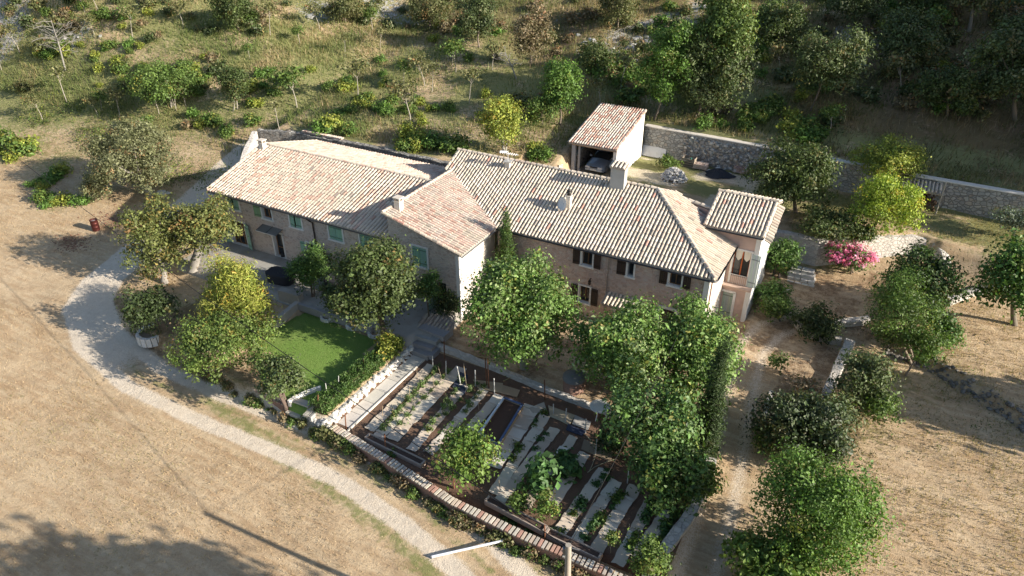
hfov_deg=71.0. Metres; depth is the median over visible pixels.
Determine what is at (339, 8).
slope tree
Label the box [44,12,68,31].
dry shrub
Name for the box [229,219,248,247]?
glazed door
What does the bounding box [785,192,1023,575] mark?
field grass
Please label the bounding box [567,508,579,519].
bean plant
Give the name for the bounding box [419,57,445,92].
orchard tree
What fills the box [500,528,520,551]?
verge plant
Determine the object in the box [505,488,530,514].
garden bush
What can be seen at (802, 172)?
fig tree
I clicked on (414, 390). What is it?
tomato plant
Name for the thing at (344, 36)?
orchard tree
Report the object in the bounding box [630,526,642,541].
bean plant
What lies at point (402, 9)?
dry shrub
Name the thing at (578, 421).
cardboard sheet
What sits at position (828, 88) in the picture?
green shrub
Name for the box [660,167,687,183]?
stone heap
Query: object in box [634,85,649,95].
green shrub
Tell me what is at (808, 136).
green shrub
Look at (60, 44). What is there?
green shrub
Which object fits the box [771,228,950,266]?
curved wall
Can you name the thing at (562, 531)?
bean plant
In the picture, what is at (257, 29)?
dry shrub
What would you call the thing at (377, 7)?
dry shrub
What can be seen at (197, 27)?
dry shrub
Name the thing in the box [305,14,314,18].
slope rock
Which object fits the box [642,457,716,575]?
garden side wall
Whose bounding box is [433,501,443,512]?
verge plant
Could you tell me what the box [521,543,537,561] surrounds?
verge plant
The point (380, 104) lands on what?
green shrub
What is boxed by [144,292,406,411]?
garden bed
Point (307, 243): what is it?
window
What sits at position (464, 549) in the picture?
barrier pole
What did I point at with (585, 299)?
window
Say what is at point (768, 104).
green shrub
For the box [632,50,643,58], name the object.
dry shrub
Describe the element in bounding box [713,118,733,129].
green shrub
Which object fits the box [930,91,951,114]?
green shrub
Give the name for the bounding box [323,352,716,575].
garden soil
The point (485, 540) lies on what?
verge plant
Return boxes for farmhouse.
[206,138,444,275]
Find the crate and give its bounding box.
[681,154,697,167]
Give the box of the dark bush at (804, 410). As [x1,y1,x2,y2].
[738,384,858,465]
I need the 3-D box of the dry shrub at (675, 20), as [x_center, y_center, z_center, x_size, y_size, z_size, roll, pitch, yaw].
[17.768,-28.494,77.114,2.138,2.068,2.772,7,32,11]
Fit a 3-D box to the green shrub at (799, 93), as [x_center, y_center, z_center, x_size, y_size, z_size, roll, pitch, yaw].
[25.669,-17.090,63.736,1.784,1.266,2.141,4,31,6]
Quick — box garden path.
[338,355,424,431]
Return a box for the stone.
[320,316,331,322]
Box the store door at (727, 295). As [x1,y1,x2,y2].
[720,292,732,315]
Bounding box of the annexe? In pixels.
[380,168,497,321]
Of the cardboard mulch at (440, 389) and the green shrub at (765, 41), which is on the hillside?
the green shrub at (765, 41)
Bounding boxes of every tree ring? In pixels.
[345,324,357,330]
[367,332,379,338]
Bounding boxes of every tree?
[0,18,20,52]
[20,90,47,116]
[30,18,81,69]
[38,60,74,101]
[73,111,184,197]
[76,9,100,36]
[79,96,99,115]
[84,87,115,108]
[100,83,129,115]
[108,188,197,285]
[112,0,141,36]
[117,54,202,106]
[136,112,154,124]
[141,90,161,112]
[159,71,186,107]
[159,303,285,387]
[162,186,248,272]
[164,0,189,26]
[170,76,190,105]
[193,247,282,334]
[211,64,254,110]
[239,41,253,57]
[241,8,260,24]
[246,346,318,409]
[252,0,282,29]
[262,95,288,129]
[267,62,312,105]
[270,72,283,83]
[282,239,330,296]
[288,23,304,42]
[297,0,324,27]
[313,279,344,311]
[319,231,429,339]
[320,0,366,22]
[334,29,352,42]
[337,50,369,94]
[360,5,379,28]
[373,22,391,41]
[379,73,423,124]
[393,56,417,79]
[403,0,454,29]
[403,49,430,85]
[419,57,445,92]
[435,35,470,71]
[444,38,471,64]
[446,244,588,371]
[453,0,498,47]
[454,59,487,102]
[474,93,531,153]
[480,38,509,69]
[498,43,522,78]
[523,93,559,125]
[534,54,588,125]
[561,287,679,403]
[576,33,619,77]
[582,71,610,103]
[594,0,644,29]
[594,370,722,479]
[614,44,643,88]
[629,11,699,120]
[654,285,758,410]
[681,0,763,114]
[705,516,829,575]
[737,436,904,575]
[738,131,848,213]
[750,0,816,61]
[752,0,794,12]
[763,37,794,63]
[788,22,882,111]
[810,101,852,131]
[819,0,894,28]
[844,169,930,236]
[845,131,931,180]
[855,265,954,364]
[864,236,979,331]
[868,2,951,68]
[871,45,920,93]
[892,0,954,15]
[907,59,990,116]
[926,2,964,24]
[946,0,999,31]
[956,9,1023,120]
[963,226,1023,326]
[987,204,1023,236]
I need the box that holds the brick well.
[562,369,586,395]
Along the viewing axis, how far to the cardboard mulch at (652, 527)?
32.32 m
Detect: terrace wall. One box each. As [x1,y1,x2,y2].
[763,390,773,415]
[794,320,841,345]
[821,338,854,402]
[835,315,870,329]
[948,286,981,305]
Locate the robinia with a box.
[891,321,969,376]
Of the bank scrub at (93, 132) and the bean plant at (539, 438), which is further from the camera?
the bank scrub at (93, 132)
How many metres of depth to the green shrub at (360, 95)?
70.23 m
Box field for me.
[0,0,1023,575]
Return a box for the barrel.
[89,218,99,231]
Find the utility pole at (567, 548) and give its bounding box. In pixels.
[562,543,579,575]
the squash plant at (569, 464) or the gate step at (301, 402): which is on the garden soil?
the squash plant at (569, 464)
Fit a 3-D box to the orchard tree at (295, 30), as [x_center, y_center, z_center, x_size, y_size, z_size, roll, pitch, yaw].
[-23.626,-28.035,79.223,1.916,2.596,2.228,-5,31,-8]
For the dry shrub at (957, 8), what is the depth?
70.21 m
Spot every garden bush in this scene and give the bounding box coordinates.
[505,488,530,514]
[529,485,561,519]
[626,541,666,575]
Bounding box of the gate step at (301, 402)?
[281,398,312,428]
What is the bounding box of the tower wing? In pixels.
[703,188,784,321]
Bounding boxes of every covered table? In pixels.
[265,266,295,285]
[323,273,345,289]
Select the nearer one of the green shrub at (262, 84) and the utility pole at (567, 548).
the utility pole at (567, 548)
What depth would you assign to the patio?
48.26 m
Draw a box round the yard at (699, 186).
[569,155,990,338]
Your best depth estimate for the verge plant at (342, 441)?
36.96 m
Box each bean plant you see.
[387,447,396,457]
[507,452,517,462]
[507,519,517,527]
[509,440,524,450]
[525,528,533,533]
[533,434,544,441]
[537,407,548,416]
[554,527,566,534]
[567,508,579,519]
[571,500,586,512]
[574,493,588,507]
[581,534,591,541]
[585,517,596,533]
[589,514,602,526]
[590,477,602,487]
[593,508,610,526]
[599,469,614,481]
[605,492,620,504]
[608,501,615,509]
[610,487,628,499]
[621,536,639,547]
[622,540,632,552]
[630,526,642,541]
[637,511,651,526]
[642,504,655,518]
[644,498,660,511]
[657,515,672,529]
[658,533,664,539]
[659,527,667,535]
[660,521,673,530]
[664,505,682,518]
[667,510,679,520]
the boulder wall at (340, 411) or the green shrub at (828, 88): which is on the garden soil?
the boulder wall at (340, 411)
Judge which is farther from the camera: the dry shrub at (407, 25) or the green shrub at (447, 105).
the dry shrub at (407, 25)
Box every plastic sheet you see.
[452,372,467,393]
[566,424,584,435]
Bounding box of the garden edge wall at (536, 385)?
[437,343,618,419]
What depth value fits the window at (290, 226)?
49.78 m
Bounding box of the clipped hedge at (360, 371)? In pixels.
[308,334,404,415]
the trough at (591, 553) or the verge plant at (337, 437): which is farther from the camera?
the verge plant at (337, 437)
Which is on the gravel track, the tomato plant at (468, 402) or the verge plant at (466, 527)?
the verge plant at (466, 527)
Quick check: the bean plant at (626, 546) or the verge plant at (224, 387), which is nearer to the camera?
the bean plant at (626, 546)
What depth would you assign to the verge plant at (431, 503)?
33.88 m
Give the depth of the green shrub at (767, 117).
61.40 m
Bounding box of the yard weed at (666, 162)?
[655,151,683,168]
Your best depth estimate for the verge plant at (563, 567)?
30.52 m
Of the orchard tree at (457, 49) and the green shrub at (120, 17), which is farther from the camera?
the green shrub at (120, 17)
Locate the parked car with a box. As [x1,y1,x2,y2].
[585,149,612,172]
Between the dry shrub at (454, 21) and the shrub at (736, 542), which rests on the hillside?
the dry shrub at (454, 21)
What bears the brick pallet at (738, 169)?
on the yard at (699, 186)
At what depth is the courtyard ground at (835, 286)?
42.11 m
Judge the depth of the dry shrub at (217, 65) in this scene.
74.94 m
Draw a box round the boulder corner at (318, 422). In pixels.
[311,418,331,429]
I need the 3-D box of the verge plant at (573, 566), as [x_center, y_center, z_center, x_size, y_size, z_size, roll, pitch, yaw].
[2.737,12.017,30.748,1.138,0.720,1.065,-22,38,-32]
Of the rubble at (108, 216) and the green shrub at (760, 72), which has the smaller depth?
the rubble at (108, 216)
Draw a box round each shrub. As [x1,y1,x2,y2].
[0,4,15,11]
[0,125,20,149]
[0,135,42,158]
[0,147,9,156]
[1,151,22,163]
[2,10,14,16]
[4,3,16,12]
[4,132,43,154]
[7,0,23,4]
[8,77,32,93]
[10,13,35,28]
[12,11,37,27]
[22,179,36,187]
[23,0,45,10]
[26,187,57,203]
[28,36,52,51]
[30,181,53,191]
[31,50,40,57]
[33,52,46,58]
[33,175,45,182]
[36,194,54,209]
[38,4,50,15]
[41,49,55,59]
[41,166,65,180]
[42,177,54,186]
[42,177,56,186]
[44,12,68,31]
[45,172,63,181]
[48,38,71,53]
[48,197,61,207]
[49,42,74,57]
[51,4,72,19]
[51,160,73,176]
[54,190,76,206]
[55,28,66,34]
[61,17,82,31]
[62,0,75,3]
[67,194,93,207]
[73,0,90,10]
[73,41,84,47]
[84,9,100,21]
[86,50,100,58]
[87,62,104,72]
[89,55,97,61]
[92,3,111,18]
[95,81,103,87]
[98,37,119,48]
[106,11,113,19]
[108,54,123,65]
[110,59,130,74]
[111,6,132,20]
[111,279,187,338]
[114,77,130,92]
[115,22,126,28]
[115,55,130,63]
[117,117,134,129]
[120,36,135,49]
[125,47,133,53]
[128,23,141,31]
[133,17,150,26]
[133,60,147,70]
[134,40,144,49]
[134,62,150,75]
[137,0,158,10]
[137,29,159,42]
[141,7,155,15]
[150,29,163,38]
[160,4,175,17]
[179,118,195,129]
[183,11,197,19]
[184,105,200,118]
[185,61,202,74]
[190,68,211,85]
[192,84,206,96]
[193,80,211,89]
[193,122,203,129]
[195,25,202,32]
[196,118,209,126]
[198,52,208,58]
[201,23,220,35]
[201,110,219,124]
[202,56,229,76]
[203,49,219,62]
[204,111,224,128]
[215,123,235,138]
[219,122,234,135]
[233,20,250,28]
[238,112,262,127]
[244,80,260,94]
[245,20,266,37]
[245,95,263,108]
[248,15,264,23]
[250,3,273,18]
[252,66,268,80]
[258,17,268,27]
[258,80,270,89]
[263,65,276,72]
[264,83,282,96]
[270,6,282,13]
[282,0,292,6]
[303,64,316,73]
[308,117,340,136]
[317,79,335,91]
[317,247,332,274]
[319,112,343,133]
[325,113,345,133]
[330,105,349,115]
[335,81,353,93]
[336,123,358,136]
[339,74,353,81]
[340,121,358,136]
[341,78,358,89]
[344,103,357,114]
[349,81,360,90]
[356,92,367,101]
[358,16,371,25]
[358,101,372,109]
[360,89,373,101]
[366,0,377,8]
[368,99,391,113]
[370,3,381,9]
[373,53,387,65]
[375,106,384,116]
[376,68,387,77]
[378,76,391,86]
[380,15,392,27]
[380,103,398,115]
[383,92,402,105]
[386,19,396,29]
[392,138,413,152]
[393,120,421,141]
[396,5,406,12]
[398,133,423,149]
[399,102,419,113]
[404,21,412,28]
[405,135,424,152]
[413,128,428,143]
[414,97,427,106]
[414,115,429,126]
[415,111,424,117]
[415,129,445,151]
[420,136,435,149]
[422,103,432,111]
[425,33,440,42]
[429,288,466,317]
[430,102,441,111]
[437,18,453,34]
[437,130,471,153]
[441,98,454,111]
[447,16,459,29]
[449,105,456,113]
[450,24,464,36]
[460,52,475,62]
[461,27,476,36]
[480,85,492,97]
[489,26,506,37]
[489,52,501,61]
[490,16,508,25]
[493,19,507,31]
[503,90,536,113]
[523,0,544,10]
[523,139,544,151]
[524,148,539,161]
[525,110,537,120]
[531,142,552,158]
[532,148,552,162]
[542,28,557,42]
[546,43,564,56]
[559,31,574,42]
[560,9,586,25]
[577,3,597,20]
[577,43,605,53]
[580,417,629,461]
[586,60,615,81]
[589,8,603,19]
[599,66,615,79]
[602,528,621,552]
[606,46,635,65]
[608,73,632,87]
[609,63,634,77]
[609,85,646,105]
[615,15,635,26]
[616,66,642,82]
[616,78,640,90]
[617,35,629,40]
[618,38,629,45]
[619,61,637,74]
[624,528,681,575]
[629,21,645,35]
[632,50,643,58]
[633,40,653,53]
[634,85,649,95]
[646,23,658,34]
[650,12,674,27]
[650,26,672,38]
[660,0,679,11]
[667,14,685,27]
[677,1,694,16]
[691,110,713,129]
[693,451,728,503]
[705,95,735,114]
[713,112,725,120]
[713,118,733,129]
[723,526,764,565]
[731,117,757,134]
[732,102,759,122]
[744,100,758,107]
[748,102,764,112]
[749,416,790,456]
[750,288,798,322]
[752,65,770,79]
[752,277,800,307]
[753,103,777,116]
[753,112,767,123]
[755,35,778,47]
[756,43,772,57]
[757,54,772,64]
[757,90,788,110]
[757,113,769,124]
[758,92,784,114]
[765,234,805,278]
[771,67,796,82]
[772,62,792,74]
[773,116,804,136]
[778,106,803,119]
[785,34,804,53]
[785,129,801,142]
[786,70,799,80]
[786,300,850,348]
[788,0,805,12]
[789,414,862,472]
[790,87,808,102]
[791,114,815,125]
[792,81,818,92]
[792,125,832,145]
[792,200,871,247]
[794,117,822,133]
[797,77,817,88]
[805,89,815,97]
[811,123,832,138]
[812,19,833,36]
[814,384,870,438]
[816,102,846,127]
[819,14,834,21]
[819,82,837,94]
[846,223,880,246]
[849,84,869,95]
[852,385,908,435]
[858,83,888,104]
[863,321,913,351]
[864,22,881,40]
[865,13,886,27]
[869,19,895,39]
[872,60,908,80]
[881,0,900,9]
[891,89,920,111]
[893,76,924,100]
[901,55,922,72]
[910,33,954,50]
[915,48,943,65]
[918,312,970,349]
[928,4,955,22]
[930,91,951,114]
[932,43,955,57]
[937,34,953,45]
[939,8,960,26]
[940,25,969,48]
[950,95,982,115]
[951,4,964,15]
[951,54,962,62]
[973,106,993,121]
[977,92,1001,105]
[988,0,1014,16]
[988,12,1012,26]
[993,13,1017,35]
[999,3,1023,15]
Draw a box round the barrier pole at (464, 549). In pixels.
[431,539,502,558]
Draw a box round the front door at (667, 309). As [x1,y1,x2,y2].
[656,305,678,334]
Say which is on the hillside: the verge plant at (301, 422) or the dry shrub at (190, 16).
the dry shrub at (190, 16)
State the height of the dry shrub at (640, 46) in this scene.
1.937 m
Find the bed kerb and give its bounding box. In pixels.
[287,386,320,406]
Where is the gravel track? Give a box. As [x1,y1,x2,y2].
[55,138,552,575]
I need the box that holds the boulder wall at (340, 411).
[324,345,413,423]
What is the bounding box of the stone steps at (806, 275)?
[787,266,815,287]
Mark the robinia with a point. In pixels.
(931, 353)
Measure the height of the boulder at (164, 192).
0.355 m
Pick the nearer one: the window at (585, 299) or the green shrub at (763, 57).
the window at (585, 299)
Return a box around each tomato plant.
[379,422,387,430]
[390,407,398,417]
[393,418,408,425]
[401,409,411,418]
[402,393,412,402]
[410,385,418,396]
[416,379,427,387]
[419,393,429,399]
[421,423,433,432]
[429,416,435,424]
[440,399,447,409]
[441,393,451,403]
[441,409,450,415]
[447,401,457,410]
[465,398,474,407]
[466,384,474,391]
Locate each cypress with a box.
[494,203,517,262]
[688,328,735,461]
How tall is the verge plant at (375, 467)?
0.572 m
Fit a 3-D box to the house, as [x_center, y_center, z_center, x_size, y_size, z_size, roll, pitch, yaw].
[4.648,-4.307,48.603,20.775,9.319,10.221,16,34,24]
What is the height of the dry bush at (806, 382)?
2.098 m
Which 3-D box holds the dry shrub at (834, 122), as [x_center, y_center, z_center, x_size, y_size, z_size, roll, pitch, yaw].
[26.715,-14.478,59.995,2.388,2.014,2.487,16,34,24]
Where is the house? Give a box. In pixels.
[443,148,737,334]
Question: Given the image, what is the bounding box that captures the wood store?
[898,177,946,214]
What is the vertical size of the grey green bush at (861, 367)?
4.252 m
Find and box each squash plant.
[514,451,563,500]
[545,446,585,484]
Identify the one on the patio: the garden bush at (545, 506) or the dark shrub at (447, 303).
the dark shrub at (447, 303)
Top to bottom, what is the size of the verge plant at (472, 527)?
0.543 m
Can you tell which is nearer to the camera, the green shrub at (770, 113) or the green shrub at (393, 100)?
the green shrub at (770, 113)
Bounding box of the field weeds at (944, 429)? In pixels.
[844,310,1023,574]
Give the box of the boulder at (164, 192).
[157,190,170,194]
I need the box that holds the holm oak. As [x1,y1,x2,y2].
[675,27,760,117]
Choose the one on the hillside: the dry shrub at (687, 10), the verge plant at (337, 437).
the dry shrub at (687, 10)
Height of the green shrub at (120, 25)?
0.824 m
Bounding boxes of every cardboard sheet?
[473,380,502,392]
[501,385,519,396]
[529,402,546,412]
[548,405,574,423]
[572,415,590,429]
[581,439,613,461]
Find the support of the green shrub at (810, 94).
on the hillside
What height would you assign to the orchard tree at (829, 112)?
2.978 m
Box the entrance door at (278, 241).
[272,233,286,258]
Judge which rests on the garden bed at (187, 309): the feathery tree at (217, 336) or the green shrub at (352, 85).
the feathery tree at (217, 336)
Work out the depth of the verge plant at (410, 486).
34.67 m
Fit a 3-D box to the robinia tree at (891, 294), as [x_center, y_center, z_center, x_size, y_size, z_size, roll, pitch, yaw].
[22.022,1.943,40.679,4.784,6.648,5.154,8,32,13]
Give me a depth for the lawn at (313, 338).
43.42 m
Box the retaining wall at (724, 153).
[643,124,1023,219]
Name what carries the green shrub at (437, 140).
on the hillside
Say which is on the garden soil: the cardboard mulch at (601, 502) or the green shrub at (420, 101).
the cardboard mulch at (601, 502)
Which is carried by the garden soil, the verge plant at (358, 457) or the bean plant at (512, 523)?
the bean plant at (512, 523)
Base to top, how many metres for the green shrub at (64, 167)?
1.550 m
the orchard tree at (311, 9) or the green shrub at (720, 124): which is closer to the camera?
the green shrub at (720, 124)
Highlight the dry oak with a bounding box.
[507,0,558,64]
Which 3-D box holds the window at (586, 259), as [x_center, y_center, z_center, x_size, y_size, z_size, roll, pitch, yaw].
[4.714,-1.900,44.692,0.995,1.307,0.350,16,34,24]
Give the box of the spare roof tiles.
[301,130,343,139]
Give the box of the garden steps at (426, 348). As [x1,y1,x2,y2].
[411,323,449,360]
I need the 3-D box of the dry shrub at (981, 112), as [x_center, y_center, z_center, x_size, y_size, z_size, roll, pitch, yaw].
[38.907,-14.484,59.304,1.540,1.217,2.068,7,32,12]
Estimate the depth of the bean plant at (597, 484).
34.50 m
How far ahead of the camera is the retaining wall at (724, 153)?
56.95 m
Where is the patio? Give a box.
[178,238,470,346]
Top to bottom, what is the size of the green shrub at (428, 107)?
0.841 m
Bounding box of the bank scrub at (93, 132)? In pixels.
[8,81,231,190]
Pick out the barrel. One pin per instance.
(94, 224)
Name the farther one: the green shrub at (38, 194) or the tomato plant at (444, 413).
the green shrub at (38, 194)
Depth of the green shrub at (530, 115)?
64.73 m
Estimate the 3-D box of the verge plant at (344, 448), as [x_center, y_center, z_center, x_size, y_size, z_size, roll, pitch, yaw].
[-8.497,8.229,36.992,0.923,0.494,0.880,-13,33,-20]
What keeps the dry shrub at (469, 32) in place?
on the hillside
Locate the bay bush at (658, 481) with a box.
[626,435,718,524]
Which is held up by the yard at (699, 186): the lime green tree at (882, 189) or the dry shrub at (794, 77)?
the lime green tree at (882, 189)
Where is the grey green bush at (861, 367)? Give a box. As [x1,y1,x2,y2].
[827,344,905,423]
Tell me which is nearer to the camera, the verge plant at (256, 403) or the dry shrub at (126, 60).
the verge plant at (256, 403)
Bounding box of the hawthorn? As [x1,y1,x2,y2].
[203,0,259,31]
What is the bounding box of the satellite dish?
[556,197,565,210]
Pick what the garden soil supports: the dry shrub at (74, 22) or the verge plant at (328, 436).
the verge plant at (328, 436)
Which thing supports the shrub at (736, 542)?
on the field
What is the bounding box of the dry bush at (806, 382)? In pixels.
[783,369,827,399]
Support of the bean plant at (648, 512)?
on the garden soil
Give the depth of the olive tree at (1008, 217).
48.46 m
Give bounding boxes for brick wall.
[170,344,288,411]
[329,424,626,575]
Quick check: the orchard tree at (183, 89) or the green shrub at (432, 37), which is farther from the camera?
the green shrub at (432, 37)
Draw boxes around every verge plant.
[198,372,207,381]
[204,369,224,384]
[219,380,233,389]
[220,381,231,391]
[228,389,238,397]
[239,392,253,405]
[244,394,257,406]
[249,397,263,408]
[273,411,292,424]
[285,417,296,429]
[295,415,311,429]
[305,426,316,438]
[309,431,318,441]
[314,424,333,440]
[318,430,334,441]
[324,429,336,439]
[328,440,343,449]
[332,433,343,449]
[338,434,347,445]
[339,442,354,456]
[339,443,351,453]
[346,450,368,463]
[367,460,383,475]
[375,465,386,476]
[381,474,391,482]
[390,472,403,485]
[390,473,408,491]
[400,482,420,494]
[401,485,422,500]
[420,495,434,506]
[424,498,436,508]
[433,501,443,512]
[434,507,446,518]
[441,512,455,525]
[442,506,458,524]
[447,509,464,524]
[448,511,471,531]
[457,515,465,530]
[461,519,474,531]
[467,519,475,532]
[470,520,486,534]
[482,529,496,544]
[486,528,504,546]
[490,529,504,545]
[495,534,508,548]
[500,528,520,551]
[508,542,522,558]
[516,542,539,561]
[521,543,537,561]
[537,554,550,567]
[538,556,550,566]
[550,559,561,573]
[551,555,564,570]
[551,557,562,571]
[556,565,575,575]
[564,564,579,574]
[573,567,586,575]
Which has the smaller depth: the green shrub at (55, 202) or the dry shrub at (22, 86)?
the green shrub at (55, 202)
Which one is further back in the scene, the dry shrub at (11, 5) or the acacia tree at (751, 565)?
the dry shrub at (11, 5)
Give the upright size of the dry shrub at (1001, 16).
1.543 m
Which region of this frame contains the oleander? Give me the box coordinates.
[821,240,881,275]
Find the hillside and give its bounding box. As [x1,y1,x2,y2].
[25,0,1023,213]
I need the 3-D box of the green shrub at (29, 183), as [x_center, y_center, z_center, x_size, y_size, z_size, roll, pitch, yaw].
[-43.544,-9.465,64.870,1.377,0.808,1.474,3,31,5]
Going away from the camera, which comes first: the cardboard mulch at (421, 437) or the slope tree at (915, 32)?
the cardboard mulch at (421, 437)
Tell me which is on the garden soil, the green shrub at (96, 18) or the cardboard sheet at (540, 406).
the cardboard sheet at (540, 406)
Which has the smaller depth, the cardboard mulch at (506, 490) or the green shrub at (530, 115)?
the cardboard mulch at (506, 490)
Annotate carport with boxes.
[568,102,646,170]
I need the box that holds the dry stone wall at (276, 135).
[257,128,448,166]
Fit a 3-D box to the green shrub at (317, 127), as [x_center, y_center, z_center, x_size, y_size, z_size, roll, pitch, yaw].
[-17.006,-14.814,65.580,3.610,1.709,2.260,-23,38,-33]
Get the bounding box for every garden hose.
[452,346,557,370]
[523,406,614,472]
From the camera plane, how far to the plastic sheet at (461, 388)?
41.14 m
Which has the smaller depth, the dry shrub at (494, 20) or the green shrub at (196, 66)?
the green shrub at (196, 66)
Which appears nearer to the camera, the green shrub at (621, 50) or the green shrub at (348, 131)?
the green shrub at (348, 131)
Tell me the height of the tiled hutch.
1.477 m
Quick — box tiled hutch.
[417,313,454,341]
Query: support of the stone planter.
on the gravel track
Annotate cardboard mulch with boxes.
[365,363,434,430]
[373,373,440,438]
[386,366,465,441]
[406,384,467,450]
[423,388,487,454]
[467,394,502,430]
[486,403,536,468]
[489,413,549,494]
[495,427,559,502]
[522,434,576,509]
[549,451,589,505]
[555,467,609,534]
[572,478,621,542]
[591,484,639,552]
[611,500,653,566]
[631,510,671,557]
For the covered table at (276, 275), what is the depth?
48.72 m
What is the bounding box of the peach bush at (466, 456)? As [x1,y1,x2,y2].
[425,411,512,497]
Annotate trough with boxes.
[364,433,425,467]
[484,495,547,535]
[546,527,602,562]
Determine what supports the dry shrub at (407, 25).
on the hillside
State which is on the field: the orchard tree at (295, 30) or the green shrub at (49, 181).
the green shrub at (49, 181)
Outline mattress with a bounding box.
[641,145,665,157]
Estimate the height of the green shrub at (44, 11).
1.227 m
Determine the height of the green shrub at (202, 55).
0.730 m
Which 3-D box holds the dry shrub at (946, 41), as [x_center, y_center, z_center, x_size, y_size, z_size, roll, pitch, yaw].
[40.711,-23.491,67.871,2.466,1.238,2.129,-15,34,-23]
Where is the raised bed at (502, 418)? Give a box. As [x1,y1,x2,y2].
[478,396,523,448]
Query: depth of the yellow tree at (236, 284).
42.18 m
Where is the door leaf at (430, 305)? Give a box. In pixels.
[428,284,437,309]
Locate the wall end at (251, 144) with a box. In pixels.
[240,131,257,159]
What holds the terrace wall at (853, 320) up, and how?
on the courtyard ground at (835, 286)
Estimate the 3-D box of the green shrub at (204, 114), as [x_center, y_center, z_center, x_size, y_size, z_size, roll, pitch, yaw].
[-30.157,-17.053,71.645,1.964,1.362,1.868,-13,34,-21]
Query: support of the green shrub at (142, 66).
on the hillside
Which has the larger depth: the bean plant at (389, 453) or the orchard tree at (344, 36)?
the orchard tree at (344, 36)
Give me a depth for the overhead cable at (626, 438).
28.56 m
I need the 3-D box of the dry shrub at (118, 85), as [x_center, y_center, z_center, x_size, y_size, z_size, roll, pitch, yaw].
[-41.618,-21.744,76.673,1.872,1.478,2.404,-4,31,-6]
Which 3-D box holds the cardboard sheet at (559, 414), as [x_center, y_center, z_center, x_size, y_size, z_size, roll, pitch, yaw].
[2.543,6.869,38.943,1.712,0.030,0.830,16,34,24]
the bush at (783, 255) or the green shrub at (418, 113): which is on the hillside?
the green shrub at (418, 113)
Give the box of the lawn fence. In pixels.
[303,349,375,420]
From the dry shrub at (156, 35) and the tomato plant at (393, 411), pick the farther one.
the dry shrub at (156, 35)
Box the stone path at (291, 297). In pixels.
[271,287,372,332]
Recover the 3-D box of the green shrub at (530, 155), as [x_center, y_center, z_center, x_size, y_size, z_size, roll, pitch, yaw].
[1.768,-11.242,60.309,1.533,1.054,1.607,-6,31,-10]
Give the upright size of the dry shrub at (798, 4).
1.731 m
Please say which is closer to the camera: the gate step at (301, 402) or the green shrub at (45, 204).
the gate step at (301, 402)
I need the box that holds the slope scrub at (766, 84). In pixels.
[0,0,1023,185]
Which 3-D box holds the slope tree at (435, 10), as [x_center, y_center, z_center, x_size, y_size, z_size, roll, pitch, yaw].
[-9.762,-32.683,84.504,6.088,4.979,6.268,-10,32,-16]
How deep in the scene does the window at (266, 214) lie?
50.96 m
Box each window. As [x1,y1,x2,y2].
[226,198,241,212]
[260,207,274,221]
[287,214,303,231]
[305,241,317,251]
[327,225,344,244]
[410,243,429,270]
[577,283,591,305]
[579,251,593,269]
[624,262,635,279]
[666,272,683,289]
[727,248,753,285]
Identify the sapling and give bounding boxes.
[74,169,117,201]
[764,350,793,374]
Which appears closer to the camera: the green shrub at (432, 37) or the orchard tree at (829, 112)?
the orchard tree at (829, 112)
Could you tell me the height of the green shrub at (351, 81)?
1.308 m
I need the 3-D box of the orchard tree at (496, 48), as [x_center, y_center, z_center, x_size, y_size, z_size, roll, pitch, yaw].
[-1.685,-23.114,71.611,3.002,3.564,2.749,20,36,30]
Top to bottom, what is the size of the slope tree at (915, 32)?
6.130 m
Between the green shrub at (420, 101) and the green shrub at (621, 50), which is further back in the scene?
the green shrub at (621, 50)
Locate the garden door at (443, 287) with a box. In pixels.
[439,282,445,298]
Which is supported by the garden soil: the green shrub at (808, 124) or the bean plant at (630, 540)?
the bean plant at (630, 540)
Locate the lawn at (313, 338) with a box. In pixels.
[256,313,377,423]
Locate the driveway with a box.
[667,327,792,575]
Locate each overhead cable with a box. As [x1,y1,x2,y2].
[0,144,564,545]
[571,284,701,541]
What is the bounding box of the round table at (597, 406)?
[590,399,609,420]
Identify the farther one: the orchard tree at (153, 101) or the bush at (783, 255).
the orchard tree at (153, 101)
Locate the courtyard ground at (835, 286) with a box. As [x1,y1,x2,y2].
[440,260,948,522]
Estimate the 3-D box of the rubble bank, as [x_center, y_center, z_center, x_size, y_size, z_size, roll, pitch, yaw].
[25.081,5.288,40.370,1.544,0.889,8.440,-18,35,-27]
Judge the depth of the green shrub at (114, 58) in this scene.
78.22 m
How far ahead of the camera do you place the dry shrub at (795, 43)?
70.77 m
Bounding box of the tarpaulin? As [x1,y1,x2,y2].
[705,168,735,178]
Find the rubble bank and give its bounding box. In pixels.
[885,348,1023,432]
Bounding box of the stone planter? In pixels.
[135,324,158,347]
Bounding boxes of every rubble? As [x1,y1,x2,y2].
[43,234,98,253]
[78,204,137,228]
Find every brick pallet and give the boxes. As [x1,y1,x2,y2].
[692,161,708,170]
[733,165,747,173]
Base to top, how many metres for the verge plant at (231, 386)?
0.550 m
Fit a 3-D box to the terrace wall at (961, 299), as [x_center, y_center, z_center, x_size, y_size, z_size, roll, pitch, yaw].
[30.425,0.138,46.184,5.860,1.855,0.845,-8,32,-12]
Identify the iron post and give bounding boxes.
[487,358,488,387]

